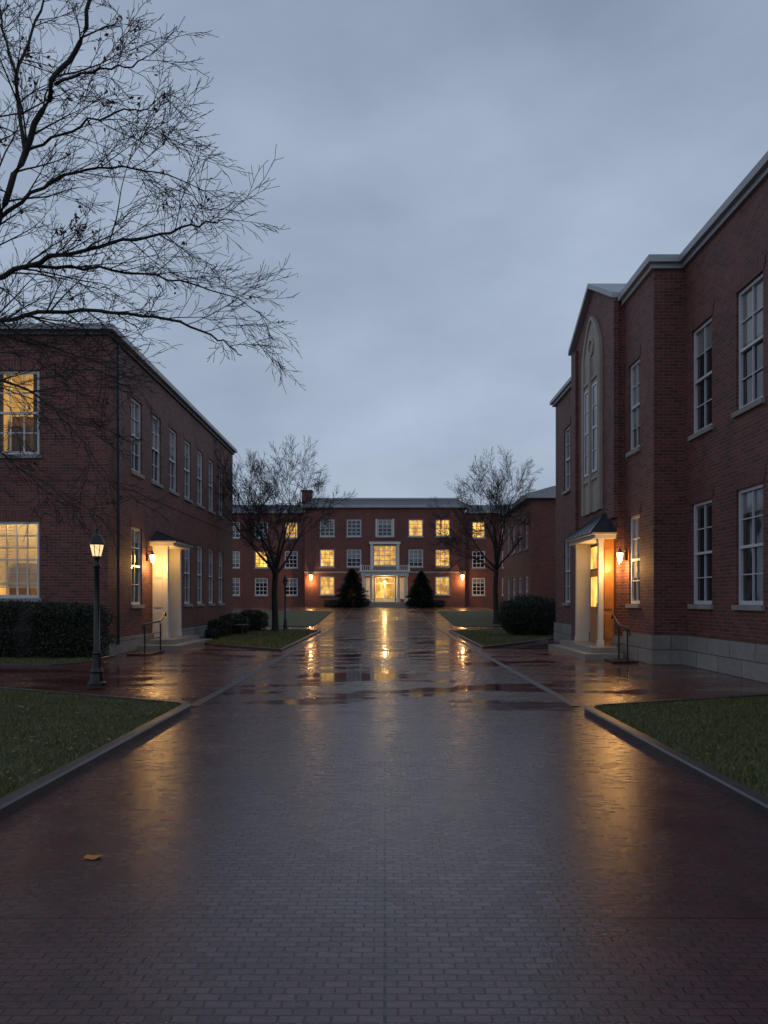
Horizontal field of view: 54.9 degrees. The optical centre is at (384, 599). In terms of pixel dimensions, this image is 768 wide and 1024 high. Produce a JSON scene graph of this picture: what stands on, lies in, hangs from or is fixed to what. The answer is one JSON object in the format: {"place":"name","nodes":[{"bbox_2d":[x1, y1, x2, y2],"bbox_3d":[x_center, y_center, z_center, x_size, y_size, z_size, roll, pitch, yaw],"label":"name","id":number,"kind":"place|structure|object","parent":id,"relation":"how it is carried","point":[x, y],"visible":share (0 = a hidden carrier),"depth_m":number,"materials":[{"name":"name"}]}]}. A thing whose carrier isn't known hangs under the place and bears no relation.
{"place":"outdoors","nodes":[
{"label":"outdoors","id":0,"kind":"place"},
{"bbox_2d":[0,687,179,797],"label":"lawn","id":1,"kind":"structure","parent":0,"point":[13,768],"depth_m":8.93,"materials":[{"name":"green plant"}]},
{"bbox_2d":[0,689,173,779],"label":"fallen leaves","id":2,"kind":"object","parent":1,"relation":"on","point":[57,739],"visible":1,"depth_m":8.29,"materials":[{"name":"brown plant"}]},
{"bbox_2d":[0,0,305,556],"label":"bare tree","id":3,"kind":"object","parent":1,"relation":"on","point":[26,141],"visible":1,"depth_m":8.54,"materials":[{"name":"brown plant"}]},
{"bbox_2d":[233,611,331,625],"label":"lawn","id":4,"kind":"structure","parent":0,"point":[303,618],"depth_m":51.59,"materials":[{"name":"green plant"}]},
{"bbox_2d":[0,608,767,1023],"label":"brick path","id":5,"kind":"structure","parent":0,"point":[384,816],"depth_m":4.43,"materials":[{"name":"brown brick"}]},
{"bbox_2d":[83,855,101,859],"bbox_3d":[-1.802,1.584,4.566,0.117,0.012,0.094,0,0,0],"label":"fallen leaf","id":6,"kind":"object","parent":5,"relation":"on","point":[91,857],"visible":1,"depth_m":4.56,"materials":[{"name":"brown plant"}]},
{"bbox_2d":[0,607,767,713],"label":"plaza pavement","id":7,"kind":"structure","parent":0,"point":[192,675],"depth_m":16.10,"materials":[{"name":"brick"}]},
{"bbox_2d":[0,687,190,818],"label":"kerb","id":8,"kind":"structure","parent":7,"relation":"on","point":[13,801],"depth_m":7.18,"materials":[{"name":"stone"}]},
{"bbox_2d":[87,526,106,685],"bbox_3d":[-5.200,0.100,13.350,0.340,2.880,0.340,0,0,0],"label":"street lamp","id":9,"kind":"object","parent":7,"relation":"on","point":[96,671],"visible":0.99,"depth_m":13.30,"materials":[{"name":"black metal"}]},
{"bbox_2d":[0,323,236,654],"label":"brick building","id":10,"kind":"structure","parent":7,"relation":"on","point":[184,581],"depth_m":22.38,"materials":[{"name":"red brick"}]},
{"bbox_2d":[0,360,42,457],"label":"window","id":11,"kind":"structure","parent":10,"relation":"in","point":[11,364],"depth_m":21.15,"materials":[{"name":"yellow glass"}]},
{"bbox_2d":[0,511,42,601],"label":"window","id":12,"kind":"structure","parent":10,"relation":"in","point":[6,517],"depth_m":21.15,"materials":[{"name":"white paint"}]},
{"bbox_2d":[130,386,144,478],"bbox_3d":[-7.930,-5.295,23.550,0.200,2.710,1.260,0,0,0],"label":"window","id":13,"kind":"structure","parent":10,"relation":"in","point":[135,413],"depth_m":23.69,"materials":[{"name":"grey glass"}]},
{"bbox_2d":[130,516,144,607],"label":"window","id":14,"kind":"structure","parent":10,"relation":"in","point":[135,522],"depth_m":23.68,"materials":[{"name":"white paint"}]},
{"bbox_2d":[146,550,154,563],"bbox_3d":[-7.765,-1.410,24.500,0.330,0.460,0.173,0,0,0],"label":"wall lantern","id":15,"kind":"object","parent":10,"relation":"attached to","point":[152,556],"depth_m":24.46,"materials":[{"name":"white glass"}]},
{"bbox_2d":[151,403,162,488],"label":"window","id":16,"kind":"structure","parent":10,"relation":"in","point":[155,433],"depth_m":25.72,"materials":[{"name":"white paint"}]},
{"bbox_2d":[169,418,178,496],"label":"window","id":17,"kind":"structure","parent":10,"relation":"in","point":[172,435],"depth_m":27.79,"materials":[{"name":"grey glass"}]},
{"bbox_2d":[184,431,192,502],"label":"window","id":18,"kind":"structure","parent":10,"relation":"in","point":[186,436],"depth_m":29.87,"materials":[{"name":"white paint"}]},
{"bbox_2d":[184,534,192,606],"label":"window","id":19,"kind":"structure","parent":10,"relation":"in","point":[187,538],"depth_m":29.87,"materials":[{"name":"white paint"}]},
{"bbox_2d":[197,442,204,509],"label":"window","id":20,"kind":"structure","parent":10,"relation":"in","point":[199,456],"depth_m":31.88,"materials":[{"name":"white paint"}]},
{"bbox_2d":[197,538,204,605],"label":"window","id":21,"kind":"structure","parent":10,"relation":"in","point":[200,542],"depth_m":31.94,"materials":[{"name":"white paint"}]},
{"bbox_2d":[208,451,215,514],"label":"window","id":22,"kind":"structure","parent":10,"relation":"in","point":[211,457],"depth_m":33.97,"materials":[{"name":"white paint"}]},
{"bbox_2d":[208,542,215,605],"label":"window","id":23,"kind":"structure","parent":10,"relation":"in","point":[211,546],"depth_m":33.97,"materials":[{"name":"white paint"}]},
{"bbox_2d":[218,463,224,519],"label":"window","id":24,"kind":"structure","parent":10,"relation":"in","point":[220,488],"depth_m":35.99,"materials":[{"name":"white paint"}]},
{"bbox_2d":[218,545,224,604],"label":"window","id":25,"kind":"structure","parent":10,"relation":"in","point":[221,549],"depth_m":35.97,"materials":[{"name":"white paint"}]},
{"bbox_2d":[126,612,166,655],"bbox_3d":[-7.075,0.988,22.334,0.650,1.223,2.367,0,0,0],"label":"handrail","id":26,"kind":"object","parent":7,"relation":"on","point":[145,652],"visible":1,"depth_m":21.61,"materials":[{"name":"black metal"}]},
{"bbox_2d":[138,635,211,649],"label":"entrance steps","id":27,"kind":"structure","parent":7,"relation":"on","point":[182,642],"depth_m":24.20,"materials":[{"name":"stone"}]},
{"bbox_2d":[201,630,320,651],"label":"kerb","id":28,"kind":"structure","parent":7,"relation":"on","point":[269,649],"depth_m":24.90,"materials":[{"name":"stone"}]},
{"bbox_2d":[191,608,352,705],"bbox_3d":[-2.875,1.147,39.600,0.150,0.891,57.000,0,0,0],"label":"path edging","id":29,"kind":"object","parent":7,"relation":"on","point":[214,694],"visible":0.97,"depth_m":15.80,"materials":[{"name":"stone"}]},
{"bbox_2d":[323,600,350,607],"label":"shrub","id":30,"kind":"object","parent":7,"relation":"on","point":[328,602],"visible":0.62,"depth_m":68.62,"materials":[{"name":"green plant"}]},
{"bbox_2d":[405,570,438,607],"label":"conifer tree","id":31,"kind":"object","parent":7,"relation":"on","point":[422,587],"visible":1,"depth_m":68.02,"materials":[{"name":"green plant"}]},
{"bbox_2d":[419,600,445,607],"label":"shrub","id":32,"kind":"object","parent":7,"relation":"on","point":[440,604],"visible":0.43,"depth_m":68.62,"materials":[{"name":"green plant"}]},
{"bbox_2d":[417,608,579,705],"bbox_3d":[2.875,1.147,39.600,0.150,0.891,57.000,0,0,0],"label":"path edging","id":33,"kind":"object","parent":7,"relation":"on","point":[556,695],"visible":0.97,"depth_m":15.80,"materials":[{"name":"stone"}]},
{"bbox_2d":[449,630,553,648],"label":"kerb","id":34,"kind":"structure","parent":7,"relation":"on","point":[494,646],"depth_m":26.91,"materials":[{"name":"stone"}]},
{"bbox_2d":[548,640,622,659],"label":"entrance steps","id":35,"kind":"structure","parent":7,"relation":"on","point":[586,650],"depth_m":20.68,"materials":[{"name":"stone"}]},
{"bbox_2d":[604,614,638,662],"bbox_3d":[6.075,0.988,19.433,0.650,1.223,1.567,0,0,0],"label":"handrail","id":36,"kind":"object","parent":7,"relation":"on","point":[619,660],"visible":1,"depth_m":19.10,"materials":[{"name":"black metal"}]},
{"bbox_2d":[550,151,767,682],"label":"brick building","id":37,"kind":"structure","parent":7,"relation":"on","point":[659,401],"depth_m":18.30,"materials":[{"name":"red brick"}]},
{"bbox_2d":[562,415,570,495],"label":"window","id":38,"kind":"structure","parent":37,"relation":"in","point":[566,423],"depth_m":27.24,"materials":[{"name":"white paint"}]},
{"bbox_2d":[562,530,570,605],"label":"window","id":39,"kind":"structure","parent":37,"relation":"in","point":[566,534],"depth_m":27.33,"materials":[{"name":"white paint"}]},
{"bbox_2d":[581,316,602,515],"bbox_3d":[6.385,-5.740,22.900,0.150,6.080,2.000,0,0,0],"label":"arched window","id":40,"kind":"structure","parent":37,"relation":"in","point":[592,357],"depth_m":22.80,"materials":[{"name":"beige stone"}]},
{"bbox_2d":[590,546,596,642],"bbox_3d":[6.390,-0.160,22.025,0.080,2.920,1.850,0,0,0],"label":"door","id":41,"kind":"structure","parent":37,"relation":"in","point":[593,574],"depth_m":22.58,"materials":[{"name":"brown wood"}]},
{"bbox_2d":[616,548,627,563],"bbox_3d":[6.515,-1.210,20.300,0.330,0.460,0.173,0,0,0],"label":"wall lantern","id":42,"kind":"object","parent":37,"relation":"attached to","point":[619,553],"depth_m":20.25,"materials":[{"name":"white glass"}]},
{"bbox_2d":[625,344,640,457],"bbox_3d":[6.680,-5.270,19.725,0.200,2.760,1.110,0,0,0],"label":"window","id":43,"kind":"structure","parent":37,"relation":"in","point":[635,368],"depth_m":19.87,"materials":[{"name":"white paint"}]},
{"bbox_2d":[625,502,640,607],"bbox_3d":[6.680,-1.170,19.725,0.200,2.760,1.110,0,0,0],"label":"window","id":44,"kind":"structure","parent":37,"relation":"in","point":[632,510],"depth_m":19.87,"materials":[{"name":"grey glass"}]},
{"bbox_2d":[688,300,713,440],"bbox_3d":[7.430,-5.295,17.280,0.200,2.910,1.360,0,0,0],"label":"window","id":45,"kind":"structure","parent":37,"relation":"in","point":[703,425],"depth_m":17.40,"materials":[{"name":"grey glass"}]},
{"bbox_2d":[688,484,713,608],"bbox_3d":[7.430,-1.195,17.280,0.200,2.810,1.360,0,0,0],"label":"window","id":46,"kind":"structure","parent":37,"relation":"in","point":[703,510],"depth_m":17.42,"materials":[{"name":"white paint"}]},
{"bbox_2d":[731,252,765,418],"bbox_3d":[7.430,-5.295,15.020,0.200,2.910,1.360,0,0,0],"label":"window","id":47,"kind":"structure","parent":37,"relation":"in","point":[751,397],"depth_m":15.11,"materials":[{"name":"white paint"}]},
{"bbox_2d":[731,466,765,610],"bbox_3d":[7.430,-1.195,15.020,0.200,2.810,1.360,0,0,0],"label":"window","id":48,"kind":"structure","parent":37,"relation":"in","point":[751,498],"depth_m":15.11,"materials":[{"name":"grey glass"}]},
{"bbox_2d":[584,693,767,817],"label":"kerb","id":49,"kind":"structure","parent":7,"relation":"on","point":[752,799],"depth_m":7.14,"materials":[{"name":"stone"}]},
{"bbox_2d":[0,0,767,511],"label":"sky","id":50,"kind":"structure","parent":0,"point":[454,178],"materials":[{"name":"grey"}]},
{"bbox_2d":[438,611,500,625],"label":"lawn","id":51,"kind":"structure","parent":0,"point":[470,618],"depth_m":51.59,"materials":[{"name":"green plant"}]},
{"bbox_2d":[426,445,541,623],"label":"bare tree","id":52,"kind":"object","parent":51,"relation":"on","point":[499,516],"visible":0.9,"depth_m":44.42,"materials":[{"name":"brown plant"}]},
{"bbox_2d":[451,629,553,645],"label":"lawn","id":53,"kind":"structure","parent":0,"point":[504,637],"depth_m":30.57,"materials":[{"name":"green plant"}]},
{"bbox_2d":[494,593,555,635],"bbox_3d":[6.308,0.647,32.219,3.149,1.923,2.663,0,0,0],"label":"round bush","id":54,"kind":"object","parent":53,"relation":"on","point":[524,615],"visible":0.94,"depth_m":31.48,"materials":[{"name":"green plant"}]},
{"bbox_2d":[595,695,767,796],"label":"lawn","id":55,"kind":"structure","parent":0,"point":[759,728],"depth_m":8.66,"materials":[{"name":"green plant"}]},
{"bbox_2d":[614,694,767,772],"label":"fallen leaves","id":56,"kind":"object","parent":55,"relation":"on","point":[710,722],"visible":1,"depth_m":9.03,"materials":[{"name":"brown plant"}]},
{"label":"lawn","id":57,"kind":"structure","parent":0,"visible":0},
{"bbox_2d":[204,627,219,638],"bbox_3d":[-6.750,1.333,28.899,0.661,0.547,0.671,0,0,0],"label":"shrub","id":58,"kind":"object","parent":57,"relation":"on","point":[211,633],"visible":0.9,"depth_m":28.73,"materials":[{"name":"green plant"}]},
{"bbox_2d":[206,618,231,636],"bbox_3d":[-6.955,1.178,30.994,1.062,0.858,0.984,0,0,0],"label":"shrub","id":59,"kind":"object","parent":57,"relation":"on","point":[223,626],"visible":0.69,"depth_m":30.76,"materials":[{"name":"green plant"}]},
{"bbox_2d":[219,614,250,633],"bbox_3d":[-6.895,1.104,33.788,1.582,1.009,1.101,0,0,0],"label":"shrub","id":60,"kind":"object","parent":57,"relation":"on","point":[226,617],"visible":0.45,"depth_m":33.54,"materials":[{"name":"green plant"}]},
{"bbox_2d":[230,612,247,634],"bbox_3d":[-6.375,1.035,32.350,0.570,0.970,1.300,0,0,0],"label":"park bench","id":61,"kind":"object","parent":57,"relation":"on","point":[235,619],"visible":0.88,"depth_m":32.60,"materials":[{"name":"black paint"}]},
{"bbox_2d":[238,609,268,630],"bbox_3d":[-6.601,1.021,36.897,1.678,1.174,1.293,0,0,0],"label":"shrub","id":62,"kind":"object","parent":57,"relation":"on","point":[255,623],"visible":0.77,"depth_m":36.59,"materials":[{"name":"green plant"}]},
{"bbox_2d":[200,628,317,648],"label":"grass","id":63,"kind":"structure","parent":57,"relation":"on","point":[269,639],"depth_m":29.15,"materials":[{"name":"green plant"}]},
{"bbox_2d":[211,435,356,631],"bbox_3d":[-5.955,-3.285,36.486,7.987,9.995,8.571,0,0,33],"label":"bare tree","id":64,"kind":"object","parent":57,"relation":"on","point":[273,564],"visible":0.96,"depth_m":35.80,"materials":[{"name":"brown plant"}]},
{"bbox_2d":[282,574,288,629],"bbox_3d":[-5.070,0.100,37.600,0.340,2.880,0.340,0,0,0],"label":"street lamp","id":65,"kind":"object","parent":57,"relation":"on","point":[285,581],"visible":0.96,"depth_m":37.55,"materials":[{"name":"black metal"}]},
{"label":"lawn","id":66,"kind":"structure","parent":0,"visible":0},
{"bbox_2d":[0,654,108,663],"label":"grass","id":67,"kind":"structure","parent":66,"relation":"on","point":[31,660],"depth_m":18.85,"materials":[{"name":"green plant"}]},
{"bbox_2d":[0,655,115,665],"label":"kerb","id":68,"kind":"structure","parent":66,"relation":"on","point":[67,663],"depth_m":18.00,"materials":[{"name":"stone"}]},
{"bbox_2d":[0,598,118,658],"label":"clipped hedge","id":69,"kind":"object","parent":66,"relation":"on","point":[28,633],"visible":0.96,"depth_m":19.61,"materials":[{"name":"green plant"}]},
{"bbox_3d":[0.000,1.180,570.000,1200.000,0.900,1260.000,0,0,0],"label":"ground","id":70,"kind":"structure","parent":0,"visible":0},
{"bbox_2d":[334,568,370,607],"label":"conifer tree","id":71,"kind":"object","parent":70,"relation":"on","point":[347,588],"visible":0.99,"depth_m":68.06,"materials":[{"name":"green plant"}]},
{"bbox_2d":[233,490,506,606],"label":"brick building","id":72,"kind":"structure","parent":70,"relation":"on","point":[380,546],"depth_m":73.05,"materials":[{"name":"red brick"}]},
{"bbox_2d":[233,522,239,538],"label":"window","id":73,"kind":"structure","parent":72,"relation":"in","point":[235,532],"depth_m":74.28,"materials":[{"name":"white paint"}]},
{"bbox_2d":[233,578,240,596],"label":"window","id":74,"kind":"structure","parent":72,"relation":"in","point":[236,581],"depth_m":74.31,"materials":[{"name":"white paint"}]},
{"bbox_2d":[233,551,240,568],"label":"window","id":75,"kind":"structure","parent":72,"relation":"in","point":[236,554],"depth_m":74.31,"materials":[{"name":"white paint"}]},
{"bbox_2d":[254,578,268,596],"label":"window","id":76,"kind":"structure","parent":72,"relation":"in","point":[261,584],"depth_m":74.31,"materials":[{"name":"white paint"}]},
{"bbox_2d":[254,551,268,568],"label":"window","id":77,"kind":"structure","parent":72,"relation":"in","point":[262,565],"depth_m":74.28,"materials":[{"name":"yellow glass"}]},
{"bbox_2d":[255,522,267,538],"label":"window","id":78,"kind":"structure","parent":72,"relation":"in","point":[263,522],"depth_m":74.28,"materials":[{"name":"white paint"}]},
{"bbox_2d":[284,551,297,568],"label":"window","id":79,"kind":"structure","parent":72,"relation":"in","point":[292,563],"depth_m":74.31,"materials":[{"name":"white paint"}]},
{"bbox_2d":[285,523,297,538],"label":"window","id":80,"kind":"structure","parent":72,"relation":"in","point":[292,537],"depth_m":74.31,"materials":[{"name":"yellow glass"}]},
{"bbox_2d":[286,578,297,596],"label":"window","id":81,"kind":"structure","parent":72,"relation":"in","point":[292,584],"depth_m":74.31,"materials":[{"name":"white paint"}]},
{"bbox_2d":[319,577,334,595],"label":"window","id":82,"kind":"structure","parent":72,"relation":"in","point":[326,583],"depth_m":73.11,"materials":[{"name":"yellow glass"}]},
{"bbox_2d":[319,549,334,567],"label":"window","id":83,"kind":"structure","parent":72,"relation":"in","point":[326,555],"depth_m":73.11,"materials":[{"name":"yellow glass"}]},
{"bbox_2d":[319,520,334,537],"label":"window","id":84,"kind":"structure","parent":72,"relation":"in","point":[329,533],"depth_m":73.11,"materials":[{"name":"white paint"}]},
{"bbox_2d":[346,549,360,567],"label":"window","id":85,"kind":"structure","parent":72,"relation":"in","point":[353,555],"depth_m":73.11,"materials":[{"name":"white paint"}]},
{"bbox_2d":[346,520,361,537],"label":"window","id":86,"kind":"structure","parent":72,"relation":"in","point":[353,526],"depth_m":73.11,"materials":[{"name":"white paint"}]},
{"bbox_2d":[373,545,396,566],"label":"window","id":87,"kind":"structure","parent":72,"relation":"in","point":[382,554],"depth_m":73.11,"materials":[{"name":"yellow glass"}]},
{"bbox_2d":[377,520,392,537],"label":"window","id":88,"kind":"structure","parent":72,"relation":"in","point":[384,526],"depth_m":73.11,"materials":[{"name":"white paint"}]},
{"bbox_2d":[366,577,403,601],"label":"door","id":89,"kind":"structure","parent":72,"relation":"in","point":[384,586],"depth_m":72.95,"materials":[{"name":"beige paint"}]},
{"bbox_2d":[408,549,423,567],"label":"window","id":90,"kind":"structure","parent":72,"relation":"in","point":[415,556],"depth_m":73.11,"materials":[{"name":"white paint"}]},
{"bbox_2d":[408,520,423,537],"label":"window","id":91,"kind":"structure","parent":72,"relation":"in","point":[415,527],"depth_m":73.11,"materials":[{"name":"yellow glass"}]},
{"bbox_2d":[435,549,449,567],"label":"window","id":92,"kind":"structure","parent":72,"relation":"in","point":[441,557],"depth_m":73.11,"materials":[{"name":"yellow glass"}]},
{"bbox_2d":[435,520,449,537],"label":"window","id":93,"kind":"structure","parent":72,"relation":"in","point":[445,522],"depth_m":73.11,"materials":[{"name":"yellow glass"}]},
{"bbox_2d":[435,577,450,595],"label":"window","id":94,"kind":"structure","parent":72,"relation":"in","point":[442,584],"depth_m":73.11,"materials":[{"name":"yellow glass"}]},
{"bbox_2d":[471,578,485,596],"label":"window","id":95,"kind":"structure","parent":72,"relation":"in","point":[478,584],"depth_m":74.31,"materials":[{"name":"white paint"}]},
{"bbox_2d":[471,551,485,568],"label":"window","id":96,"kind":"structure","parent":72,"relation":"in","point":[476,564],"depth_m":74.31,"materials":[{"name":"white paint"}]},
{"bbox_2d":[472,522,485,538],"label":"window","id":97,"kind":"structure","parent":72,"relation":"in","point":[477,528],"depth_m":74.28,"materials":[{"name":"yellow glass"}]},
{"bbox_2d":[503,486,555,615],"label":"brick building","id":98,"kind":"structure","parent":70,"relation":"on","point":[529,565],"depth_m":43.00,"materials":[{"name":"red brick"}]},
{"bbox_2d":[511,526,514,554],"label":"window","id":99,"kind":"structure","parent":98,"relation":"in","point":[513,553],"depth_m":49.14,"materials":[{"name":"white paint"}]},
{"bbox_2d":[513,579,514,599],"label":"window","id":100,"kind":"structure","parent":98,"relation":"in","point":[513,579],"depth_m":49.14,"materials":[{"name":"white paint"}]},
{"bbox_2d":[517,522,520,552],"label":"window","id":101,"kind":"structure","parent":98,"relation":"in","point":[519,551],"depth_m":46.96,"materials":[{"name":"white paint"}]},
{"bbox_2d":[519,578,520,596],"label":"window","id":102,"kind":"structure","parent":98,"relation":"in","point":[519,578],"depth_m":46.96,"materials":[{"name":"white paint"}]},
{"bbox_2d":[523,518,527,550],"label":"window","id":103,"kind":"structure","parent":98,"relation":"in","point":[526,548],"depth_m":44.66,"materials":[{"name":"grey glass"}]},
{"bbox_2d":[526,577,527,597],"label":"window","id":104,"kind":"structure","parent":98,"relation":"in","point":[526,577],"depth_m":44.66,"materials":[{"name":"white paint"}]}
]}

